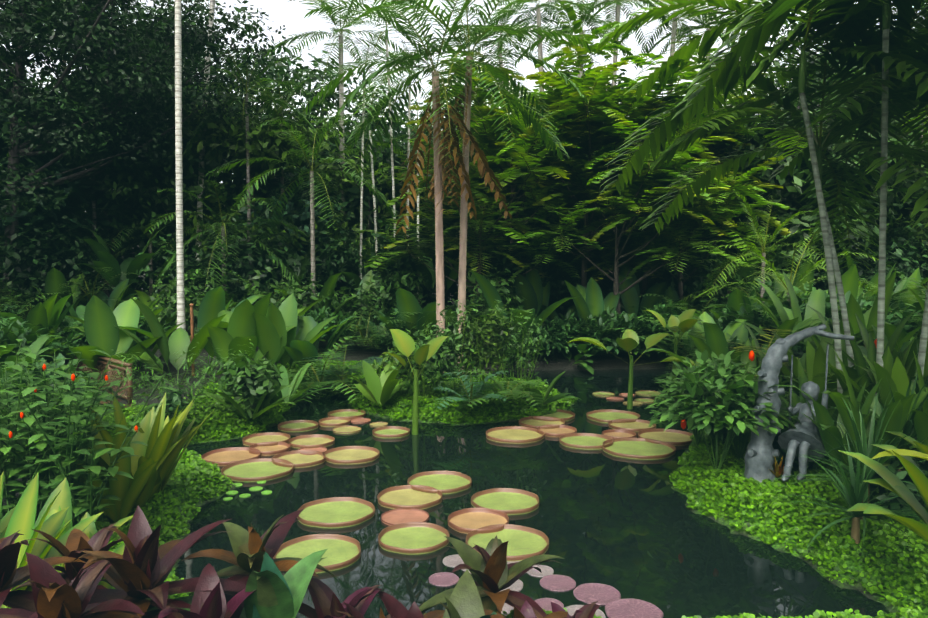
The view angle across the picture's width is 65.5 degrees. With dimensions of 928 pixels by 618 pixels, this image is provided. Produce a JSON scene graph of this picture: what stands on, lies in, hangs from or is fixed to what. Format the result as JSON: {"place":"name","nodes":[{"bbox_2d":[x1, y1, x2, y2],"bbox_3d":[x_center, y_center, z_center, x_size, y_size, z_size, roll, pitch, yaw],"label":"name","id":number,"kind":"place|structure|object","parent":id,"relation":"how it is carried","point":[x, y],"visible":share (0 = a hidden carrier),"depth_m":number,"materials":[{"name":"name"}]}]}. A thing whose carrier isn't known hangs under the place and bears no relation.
{"place":"outdoors","nodes":[
{"label":"outdoors","id":0,"kind":"place"},
{"bbox_2d":[0,0,925,257],"label":"sky","id":1,"kind":"structure","parent":0,"point":[291,14],"materials":[{"name":"white"}]},
{"bbox_2d":[1,271,927,616],"bbox_3d":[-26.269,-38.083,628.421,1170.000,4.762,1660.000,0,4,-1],"label":"ground","id":2,"kind":"structure","parent":0,"point":[561,363],"depth_m":15.12,"materials":[{"name":"plant"}]},
{"bbox_2d":[0,0,98,220],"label":"tree","id":3,"kind":"object","parent":2,"relation":"on","point":[5,128],"visible":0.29,"depth_m":27.39,"materials":[{"name":"green plant"}]},
{"bbox_2d":[8,0,157,290],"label":"palm tree","id":4,"kind":"object","parent":2,"relation":"on","point":[94,227],"visible":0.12,"depth_m":34.33,"materials":[{"name":"green plant"}]},
{"bbox_2d":[74,355,132,407],"bbox_3d":[-9.249,1.663,16.973,1.455,1.010,4.402,-3,5,-44],"label":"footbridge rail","id":5,"kind":"object","parent":2,"relation":"on","point":[129,391],"visible":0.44,"depth_m":16.70,"materials":[{"name":"brown wood"}]},
{"bbox_2d":[0,339,209,607],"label":"plants","id":6,"kind":"object","parent":2,"relation":"on","point":[137,468],"visible":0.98,"depth_m":8.20,"materials":[{"name":"green plant"}]},
{"bbox_2d":[0,0,221,296],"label":"tree","id":7,"kind":"object","parent":2,"relation":"on","point":[170,7],"visible":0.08,"depth_m":37.69,"materials":[{"name":"green plant"}]},
{"bbox_2d":[77,208,213,305],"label":"palm tree","id":8,"kind":"object","parent":2,"relation":"on","point":[149,250],"visible":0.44,"depth_m":32.18,"materials":[{"name":"green plant"}]},
{"bbox_2d":[0,0,293,309],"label":"tree","id":9,"kind":"object","parent":2,"relation":"on","point":[129,96],"visible":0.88,"depth_m":28.14,"materials":[{"name":"green plant"}]},
{"bbox_2d":[175,0,185,330],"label":"tree trunk","id":10,"kind":"object","parent":2,"relation":"on","point":[179,194],"visible":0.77,"depth_m":23.17,"materials":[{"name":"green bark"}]},
{"bbox_2d":[189,303,194,375],"bbox_3d":[-7.546,0.905,20.054,0.111,2.130,0.111,-2,4,-23],"label":"post","id":11,"kind":"object","parent":2,"relation":"on","point":[191,305],"visible":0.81,"depth_m":20.00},
{"bbox_2d":[195,0,214,260],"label":"tree trunk","id":12,"kind":"object","parent":2,"relation":"on","point":[202,153],"visible":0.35,"depth_m":33.25,"materials":[{"name":"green plant"}]},
{"bbox_2d":[142,181,308,291],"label":"palm tree","id":13,"kind":"object","parent":2,"relation":"on","point":[222,239],"visible":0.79,"depth_m":28.98,"materials":[{"name":"green plant"}]},
{"bbox_2d":[163,43,319,294],"bbox_3d":[-9.363,-5.374,31.728,6.015,12.376,6.587,0,4,-1],"label":"palm tree","id":14,"kind":"object","parent":2,"relation":"on","point":[202,124],"visible":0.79,"depth_m":31.29,"materials":[{"name":"green plant"}]},
{"bbox_2d":[229,63,341,287],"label":"palm tree","id":15,"kind":"object","parent":2,"relation":"on","point":[287,102],"visible":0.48,"depth_m":34.83,"materials":[{"name":"green plant"}]},
{"bbox_2d":[203,117,396,300],"bbox_3d":[-5.533,-2.936,27.652,6.754,8.427,6.548,-4,5,-45],"label":"palm tree","id":16,"kind":"object","parent":2,"relation":"on","point":[312,180],"visible":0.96,"depth_m":27.66,"materials":[{"name":"green plant"}]},
{"bbox_2d":[0,505,600,617],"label":"foreground plants","id":17,"kind":"object","parent":2,"relation":"on","point":[256,584],"visible":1,"depth_m":3.82,"materials":[{"name":"purple plant"}]},
{"bbox_2d":[254,0,421,310],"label":"palm tree","id":18,"kind":"object","parent":2,"relation":"on","point":[341,36],"visible":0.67,"depth_m":37.23,"materials":[{"name":"green plant"}]},
{"bbox_2d":[319,31,409,325],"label":"slender palm","id":19,"kind":"object","parent":2,"relation":"on","point":[362,159],"visible":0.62,"depth_m":32.37,"materials":[{"name":"green plant"}]},
{"bbox_2d":[311,79,424,322],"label":"slender palm","id":20,"kind":"object","parent":2,"relation":"on","point":[373,182],"visible":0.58,"depth_m":29.61,"materials":[{"name":"green plant"}]},
{"bbox_2d":[332,0,442,252],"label":"slender palm","id":21,"kind":"object","parent":2,"relation":"on","point":[388,79],"visible":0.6,"depth_m":30.44,"materials":[{"name":"green plant"}]},
{"bbox_2d":[316,85,495,308],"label":"tree","id":22,"kind":"object","parent":2,"relation":"on","point":[381,155],"visible":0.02,"depth_m":40.72,"materials":[{"name":"green plant"}]},
{"bbox_2d":[367,38,458,280],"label":"slender palm","id":23,"kind":"object","parent":2,"relation":"on","point":[409,93],"visible":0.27,"depth_m":31.47,"materials":[{"name":"green plant"}]},
{"bbox_2d":[371,94,470,294],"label":"slender palm","id":24,"kind":"object","parent":2,"relation":"on","point":[411,125],"visible":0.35,"depth_m":29.65,"materials":[{"name":"green plant"}]},
{"bbox_2d":[299,0,569,372],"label":"palm tree","id":25,"kind":"object","parent":2,"relation":"on","point":[433,119],"visible":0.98,"depth_m":19.96,"materials":[{"name":"green plant"}]},
{"bbox_2d":[9,339,876,437],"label":"red flowers","id":26,"kind":"object","parent":2,"relation":"on","point":[751,358],"visible":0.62,"depth_m":9.15,"materials":[{"name":"red plant"}]},
{"bbox_2d":[0,358,927,617],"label":"ground cover plants","id":27,"kind":"object","parent":2,"relation":"on","point":[191,466],"visible":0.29,"depth_m":10.18,"materials":[{"name":"green plant"}]},
{"bbox_2d":[335,0,592,372],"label":"palm tree","id":28,"kind":"object","parent":2,"relation":"on","point":[484,28],"visible":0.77,"depth_m":21.05,"materials":[{"name":"green plant"}]},
{"bbox_2d":[0,192,927,420],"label":"shrubs","id":29,"kind":"object","parent":2,"relation":"on","point":[232,332],"visible":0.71,"depth_m":25.50,"materials":[{"name":"green plant"}]},
{"bbox_2d":[0,34,927,310],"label":"trees","id":30,"kind":"object","parent":2,"relation":"on","point":[128,194],"visible":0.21,"depth_m":32.98,"materials":[{"name":"green plant"}]},
{"bbox_2d":[0,263,927,423],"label":"shrubs","id":31,"kind":"object","parent":2,"relation":"on","point":[562,332],"visible":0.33,"depth_m":23.02,"materials":[{"name":"green plant"}]},
{"bbox_2d":[0,130,927,313],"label":"trees","id":32,"kind":"object","parent":2,"relation":"on","point":[353,191],"visible":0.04,"depth_m":37.22,"materials":[{"name":"green plant"}]},
{"bbox_2d":[1,0,927,292],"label":"forest trees","id":33,"kind":"object","parent":2,"relation":"on","point":[295,70],"depth_m":52.53,"materials":[{"name":"green plant"}]},
{"bbox_2d":[354,138,592,309],"bbox_3d":[0.228,-2.338,27.296,8.927,7.288,7.960,0,4,-1],"label":"pinnate tree","id":34,"kind":"object","parent":2,"relation":"on","point":[491,225],"visible":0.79,"depth_m":26.40,"materials":[{"name":"green plant"}]},
{"bbox_2d":[445,0,558,118],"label":"tall palm","id":35,"kind":"object","parent":2,"relation":"on","point":[503,24],"visible":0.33,"depth_m":52.62,"materials":[{"name":"green plant"}]},
{"bbox_2d":[374,0,647,311],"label":"pinnate tree","id":36,"kind":"object","parent":2,"relation":"on","point":[556,95],"visible":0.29,"depth_m":29.47,"materials":[{"name":"green plant"}]},
{"bbox_2d":[427,44,614,257],"bbox_3d":[3.534,-6.633,40.440,12.377,13.773,10.619,-3,5,-43],"label":"pinnate tree","id":37,"kind":"object","parent":2,"relation":"on","point":[473,93],"depth_m":38.07,"materials":[{"name":"green plant"}]},
{"bbox_2d":[482,0,595,117],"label":"tall palm","id":38,"kind":"object","parent":2,"relation":"on","point":[538,13],"visible":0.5,"depth_m":51.02,"materials":[{"name":"green plant"}]},
{"bbox_2d":[511,0,643,119],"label":"tall palm","id":39,"kind":"object","parent":2,"relation":"on","point":[589,6],"visible":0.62,"depth_m":46.92,"materials":[{"name":"green plant"}]},
{"bbox_2d":[445,45,735,287],"bbox_3d":[5.234,-4.332,29.921,10.500,10.909,12.497,-2,4,-29],"label":"pinnate tree","id":40,"kind":"object","parent":2,"relation":"on","point":[617,113],"visible":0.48,"depth_m":26.93,"materials":[{"name":"green plant"}]},
{"bbox_2d":[568,0,668,89],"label":"tall palm","id":41,"kind":"object","parent":2,"relation":"on","point":[617,11],"visible":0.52,"depth_m":54.37,"materials":[{"name":"green plant"}]},
{"bbox_2d":[518,121,751,315],"bbox_3d":[5.802,-2.286,26.055,8.008,7.434,8.698,0,4,-1],"label":"pinnate tree","id":42,"kind":"object","parent":2,"relation":"on","point":[626,202],"visible":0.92,"depth_m":25.48,"materials":[{"name":"green plant"}]},
{"bbox_2d":[524,64,790,294],"bbox_3d":[8.222,-4.847,32.537,11.499,11.420,12.853,0,4,-1],"label":"pinnate tree","id":43,"kind":"object","parent":2,"relation":"on","point":[628,83],"visible":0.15,"depth_m":29.86,"materials":[{"name":"green plant"}]},
{"bbox_2d":[619,0,731,91],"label":"tall palm","id":44,"kind":"object","parent":2,"relation":"on","point":[674,25],"visible":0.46,"depth_m":51.79,"materials":[{"name":"green plant"}]},
{"bbox_2d":[601,151,789,299],"bbox_3d":[8.869,-2.371,28.936,6.798,7.154,8.505,0,4,-1],"label":"pinnate tree","id":45,"kind":"object","parent":2,"relation":"on","point":[721,199],"visible":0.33,"depth_m":26.95,"materials":[{"name":"green plant"}]},
{"bbox_2d":[648,0,755,76],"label":"tall palm","id":46,"kind":"object","parent":2,"relation":"on","point":[663,38],"visible":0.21,"depth_m":55.26,"materials":[{"name":"green plant"}]},
{"bbox_2d":[608,103,801,240],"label":"pinnate tree","id":47,"kind":"object","parent":2,"relation":"on","point":[716,143],"visible":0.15,"depth_m":33.36,"materials":[{"name":"green plant"}]},
{"bbox_2d":[669,246,787,309],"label":"palm","id":48,"kind":"object","parent":2,"relation":"on","point":[728,277],"visible":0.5,"depth_m":25.90,"materials":[{"name":"green plant"}]},
{"bbox_2d":[680,188,839,355],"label":"palm","id":49,"kind":"object","parent":2,"relation":"on","point":[762,290],"visible":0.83,"depth_m":23.79,"materials":[{"name":"green plant"}]},
{"bbox_2d":[595,0,927,465],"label":"palm cluster","id":50,"kind":"object","parent":2,"relation":"on","point":[898,59],"visible":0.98,"depth_m":11.21,"materials":[{"name":"green plant"}]},
{"bbox_2d":[642,247,927,547],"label":"bank plants","id":51,"kind":"object","parent":2,"relation":"on","point":[866,431],"visible":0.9,"depth_m":10.70,"materials":[{"name":"green plant"}]},
{"bbox_2d":[691,230,878,312],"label":"palm","id":52,"kind":"object","parent":2,"relation":"on","point":[777,273],"visible":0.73,"depth_m":21.10,"materials":[{"name":"green plant"}]},
{"bbox_2d":[743,324,853,483],"bbox_3d":[4.778,1.502,10.440,1.547,2.560,0.908,0,4,-1],"label":"statue girl on swing","id":53,"kind":"object","parent":2,"relation":"on","point":[793,442],"visible":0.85,"depth_m":10.39,"materials":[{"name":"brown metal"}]},
{"bbox_2d":[691,8,927,270],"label":"tree","id":54,"kind":"object","parent":2,"relation":"on","point":[786,22],"visible":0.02,"depth_m":37.34,"materials":[{"name":"green plant"}]},
{"bbox_2d":[709,30,927,289],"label":"tree","id":55,"kind":"object","parent":2,"relation":"on","point":[910,179],"visible":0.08,"depth_m":32.06,"materials":[{"name":"green plant"}]},
{"bbox_2d":[175,368,898,617],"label":"pond water","id":56,"kind":"structure","parent":0,"point":[626,528],"depth_m":10.03,"materials":[{"name":"green liquid"}]},
{"bbox_2d":[223,497,232,500],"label":"lily pad","id":57,"kind":"object","parent":56,"relation":"on","point":[227,498],"visible":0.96,"depth_m":10.85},
{"bbox_2d":[201,447,260,465],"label":"lily pad","id":58,"kind":"object","parent":56,"relation":"on","point":[224,456],"visible":0.79,"depth_m":13.27,"materials":[{"name":"brown plant"}]},
{"bbox_2d":[226,490,237,494],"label":"lily pad","id":59,"kind":"object","parent":56,"relation":"on","point":[232,492],"visible":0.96,"depth_m":11.13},
{"bbox_2d":[239,493,250,497],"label":"lily pad","id":60,"kind":"object","parent":56,"relation":"on","point":[245,495],"visible":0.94,"depth_m":10.99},
{"bbox_2d":[249,486,262,490],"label":"lily pad","id":61,"kind":"object","parent":56,"relation":"on","point":[257,488],"visible":0.96,"depth_m":11.33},
{"bbox_2d":[221,458,293,481],"bbox_3d":[-3.514,2.733,12.276,1.190,0.080,1.193,-3,5,-42],"label":"lily pad","id":62,"kind":"object","parent":56,"relation":"on","point":[264,469],"visible":0.85,"depth_m":12.31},
{"bbox_2d":[242,432,290,446],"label":"lily pad","id":63,"kind":"object","parent":56,"relation":"on","point":[257,438],"visible":0.94,"depth_m":14.48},
{"bbox_2d":[261,490,271,494],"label":"lily pad","id":64,"kind":"object","parent":56,"relation":"on","point":[265,492],"visible":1,"depth_m":11.13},
{"bbox_2d":[249,441,290,455],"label":"lily pad","id":65,"kind":"object","parent":56,"relation":"on","point":[280,447],"visible":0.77,"depth_m":13.70,"materials":[{"name":"brown plant"}]},
{"bbox_2d":[278,420,318,431],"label":"lily pad","id":66,"kind":"object","parent":56,"relation":"on","point":[297,425],"visible":0.98,"depth_m":15.62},
{"bbox_2d":[272,450,325,467],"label":"lily pad","id":67,"kind":"object","parent":56,"relation":"on","point":[296,458],"visible":0.9,"depth_m":13.07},
{"bbox_2d":[289,434,334,448],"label":"lily pad","id":68,"kind":"object","parent":56,"relation":"on","point":[312,441],"visible":0.96,"depth_m":14.31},
{"bbox_2d":[298,446,326,454],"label":"lily pad","id":69,"kind":"object","parent":56,"relation":"on","point":[321,449],"visible":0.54,"depth_m":13.69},
{"bbox_2d":[273,534,360,573],"bbox_3d":[-1.771,2.958,8.747,1.044,0.080,1.042,0,4,-4],"label":"lily pad","id":70,"kind":"object","parent":56,"relation":"on","point":[342,551],"visible":0.62,"depth_m":8.92,"materials":[{"name":"plant"}]},
{"bbox_2d":[319,417,350,426],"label":"lily pad","id":71,"kind":"object","parent":56,"relation":"on","point":[334,421],"visible":1,"depth_m":16.01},
{"bbox_2d":[297,497,374,527],"bbox_3d":[-1.812,2.866,10.184,1.090,0.080,1.088,3,5,38],"label":"lily pad","id":72,"kind":"object","parent":56,"relation":"on","point":[337,512],"visible":0.92,"depth_m":10.24,"materials":[{"name":"plant"}]},
{"bbox_2d":[328,409,365,418],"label":"lily pad","id":73,"kind":"object","parent":56,"relation":"on","point":[351,413],"visible":0.83,"depth_m":16.88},
{"bbox_2d":[333,426,361,433],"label":"lily pad","id":74,"kind":"object","parent":56,"relation":"on","point":[346,429],"visible":0.92,"depth_m":15.35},
{"bbox_2d":[323,446,379,463],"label":"lily pad","id":75,"kind":"object","parent":56,"relation":"on","point":[351,454],"visible":0.98,"depth_m":13.27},
{"bbox_2d":[351,418,370,423],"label":"lily pad","id":76,"kind":"object","parent":56,"relation":"on","point":[360,420],"visible":0.77,"depth_m":16.23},
{"bbox_2d":[369,422,387,426],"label":"lily pad","id":77,"kind":"object","parent":56,"relation":"on","point":[377,424],"visible":1,"depth_m":15.83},
{"bbox_2d":[372,426,409,437],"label":"lily pad","id":78,"kind":"object","parent":56,"relation":"on","point":[391,432],"visible":1,"depth_m":15.07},
{"bbox_2d":[381,508,428,525],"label":"lily pad","id":79,"kind":"object","parent":56,"relation":"on","point":[395,516],"visible":0.79,"depth_m":10.07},
{"bbox_2d":[377,485,441,509],"bbox_3d":[-0.818,2.825,10.825,0.975,0.080,0.976,-3,5,-39],"label":"lily pad","id":80,"kind":"object","parent":56,"relation":"on","point":[405,497],"visible":0.94,"depth_m":10.85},
{"bbox_2d":[378,522,449,554],"bbox_3d":[-0.647,2.927,9.229,0.913,0.080,0.915,-4,5,-44],"label":"lily pad","id":81,"kind":"object","parent":56,"relation":"on","point":[412,538],"visible":0.92,"depth_m":9.27,"materials":[{"name":"plant"}]},
{"bbox_2d":[407,471,471,493],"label":"lily pad","id":82,"kind":"object","parent":56,"relation":"on","point":[447,482],"visible":0.96,"depth_m":11.68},
{"bbox_2d":[429,572,458,586],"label":"lily pad","id":83,"kind":"object","parent":56,"relation":"on","point":[444,579],"visible":0.94,"depth_m":8.07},
{"bbox_2d":[443,554,462,567],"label":"lily pad","id":84,"kind":"object","parent":56,"relation":"on","point":[455,560],"visible":0.67,"depth_m":8.59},
{"bbox_2d":[448,508,508,533],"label":"lily pad","id":85,"kind":"object","parent":56,"relation":"on","point":[466,521],"visible":0.92,"depth_m":9.92,"materials":[{"name":"brown plant"}]},
{"bbox_2d":[471,488,538,514],"bbox_3d":[0.605,2.835,10.652,1.013,0.080,1.015,0,4,-1],"label":"lily pad","id":86,"kind":"object","parent":56,"relation":"on","point":[509,501],"visible":0.96,"depth_m":10.75,"materials":[{"name":"plant"}]},
{"bbox_2d":[501,603,513,613],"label":"lily pad","id":87,"kind":"object","parent":56,"relation":"on","point":[507,608],"visible":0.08,"depth_m":7.40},
{"bbox_2d":[466,524,548,560],"bbox_3d":[0.552,2.935,9.078,1.053,0.080,1.055,-2,4,-34],"label":"lily pad","id":88,"kind":"object","parent":56,"relation":"on","point":[518,537],"visible":0.73,"depth_m":9.20,"materials":[{"name":"plant"}]},
{"bbox_2d":[501,579,522,591],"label":"lily pad","id":89,"kind":"object","parent":56,"relation":"on","point":[517,585],"visible":0.12,"depth_m":7.90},
{"bbox_2d":[486,426,544,443],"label":"lily pad","id":90,"kind":"object","parent":56,"relation":"on","point":[516,434],"visible":1,"depth_m":14.81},
{"bbox_2d":[507,561,532,572],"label":"lily pad","id":91,"kind":"object","parent":56,"relation":"on","point":[508,562],"visible":0.04,"depth_m":8.53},
{"bbox_2d":[527,565,553,576],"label":"lily pad","id":92,"kind":"object","parent":56,"relation":"on","point":[545,570],"visible":0.65,"depth_m":8.28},
{"bbox_2d":[382,309,699,434],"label":"broad-leaved plants","id":93,"kind":"object","parent":56,"relation":"in","point":[628,341],"visible":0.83,"depth_m":17.18,"materials":[{"name":"green plant"}]},
{"bbox_2d":[519,416,564,428],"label":"lily pad","id":94,"kind":"object","parent":56,"relation":"on","point":[530,422],"visible":0.83,"depth_m":15.97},
{"bbox_2d":[535,598,563,610],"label":"lily pad","id":95,"kind":"object","parent":56,"relation":"on","point":[544,603],"visible":0.46,"depth_m":7.52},
{"bbox_2d":[529,409,574,420],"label":"lily pad","id":96,"kind":"object","parent":56,"relation":"on","point":[565,415],"visible":0.62,"depth_m":16.65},
{"bbox_2d":[536,424,576,436],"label":"lily pad","id":97,"kind":"object","parent":56,"relation":"on","point":[561,430],"visible":0.77,"depth_m":15.16,"materials":[{"name":"brown plant"}]},
{"bbox_2d":[540,574,575,591],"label":"lily pad","id":98,"kind":"object","parent":56,"relation":"on","point":[558,583],"visible":1,"depth_m":7.97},
{"bbox_2d":[565,605,605,617],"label":"lily pad","id":99,"kind":"object","parent":56,"relation":"on","point":[571,609],"visible":0.33,"depth_m":7.35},
{"bbox_2d":[559,433,612,449],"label":"lily pad","id":100,"kind":"object","parent":56,"relation":"on","point":[588,441],"visible":0.9,"depth_m":14.31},
{"bbox_2d":[573,583,620,604],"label":"lily pad","id":101,"kind":"object","parent":56,"relation":"on","point":[601,594],"visible":0.92,"depth_m":7.73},
{"bbox_2d":[592,391,614,396],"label":"lily pad","id":102,"kind":"object","parent":56,"relation":"on","point":[605,394],"visible":0.98,"depth_m":19.44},
{"bbox_2d":[586,409,639,422],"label":"lily pad","id":103,"kind":"object","parent":56,"relation":"on","point":[604,416],"visible":0.96,"depth_m":16.64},
{"bbox_2d":[606,397,623,400],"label":"lily pad","id":104,"kind":"object","parent":56,"relation":"on","point":[615,398],"visible":0.88,"depth_m":18.86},
{"bbox_2d":[602,429,636,438],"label":"lily pad","id":105,"kind":"object","parent":56,"relation":"on","point":[616,433],"visible":0.79,"depth_m":14.90,"materials":[{"name":"brown plant"}]},
{"bbox_2d":[619,393,635,396],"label":"lily pad","id":106,"kind":"object","parent":56,"relation":"on","point":[624,394],"visible":0.77,"depth_m":19.36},
{"bbox_2d":[608,418,655,431],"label":"lily pad","id":107,"kind":"object","parent":56,"relation":"on","point":[638,425],"visible":0.79,"depth_m":15.71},
{"bbox_2d":[623,401,642,405],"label":"lily pad","id":108,"kind":"object","parent":56,"relation":"on","point":[635,403],"visible":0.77,"depth_m":18.20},
{"bbox_2d":[605,598,663,617],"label":"lily pad","id":109,"kind":"object","parent":56,"relation":"on","point":[629,608],"visible":1,"depth_m":7.37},
{"bbox_2d":[602,438,675,459],"bbox_3d":[3.293,2.642,13.688,1.369,0.080,1.372,-3,5,-44],"label":"lily pad","id":110,"kind":"object","parent":56,"relation":"on","point":[637,448],"visible":0.96,"depth_m":13.69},
{"bbox_2d":[634,398,654,402],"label":"lily pad","id":111,"kind":"object","parent":56,"relation":"on","point":[645,400],"visible":0.73,"depth_m":18.58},
{"bbox_2d":[635,390,660,395],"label":"lily pad","id":112,"kind":"object","parent":56,"relation":"on","point":[645,392],"visible":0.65,"depth_m":19.62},
{"bbox_2d":[638,429,693,445],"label":"lily pad","id":113,"kind":"object","parent":56,"relation":"on","point":[673,437],"visible":0.85,"depth_m":14.72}
]}

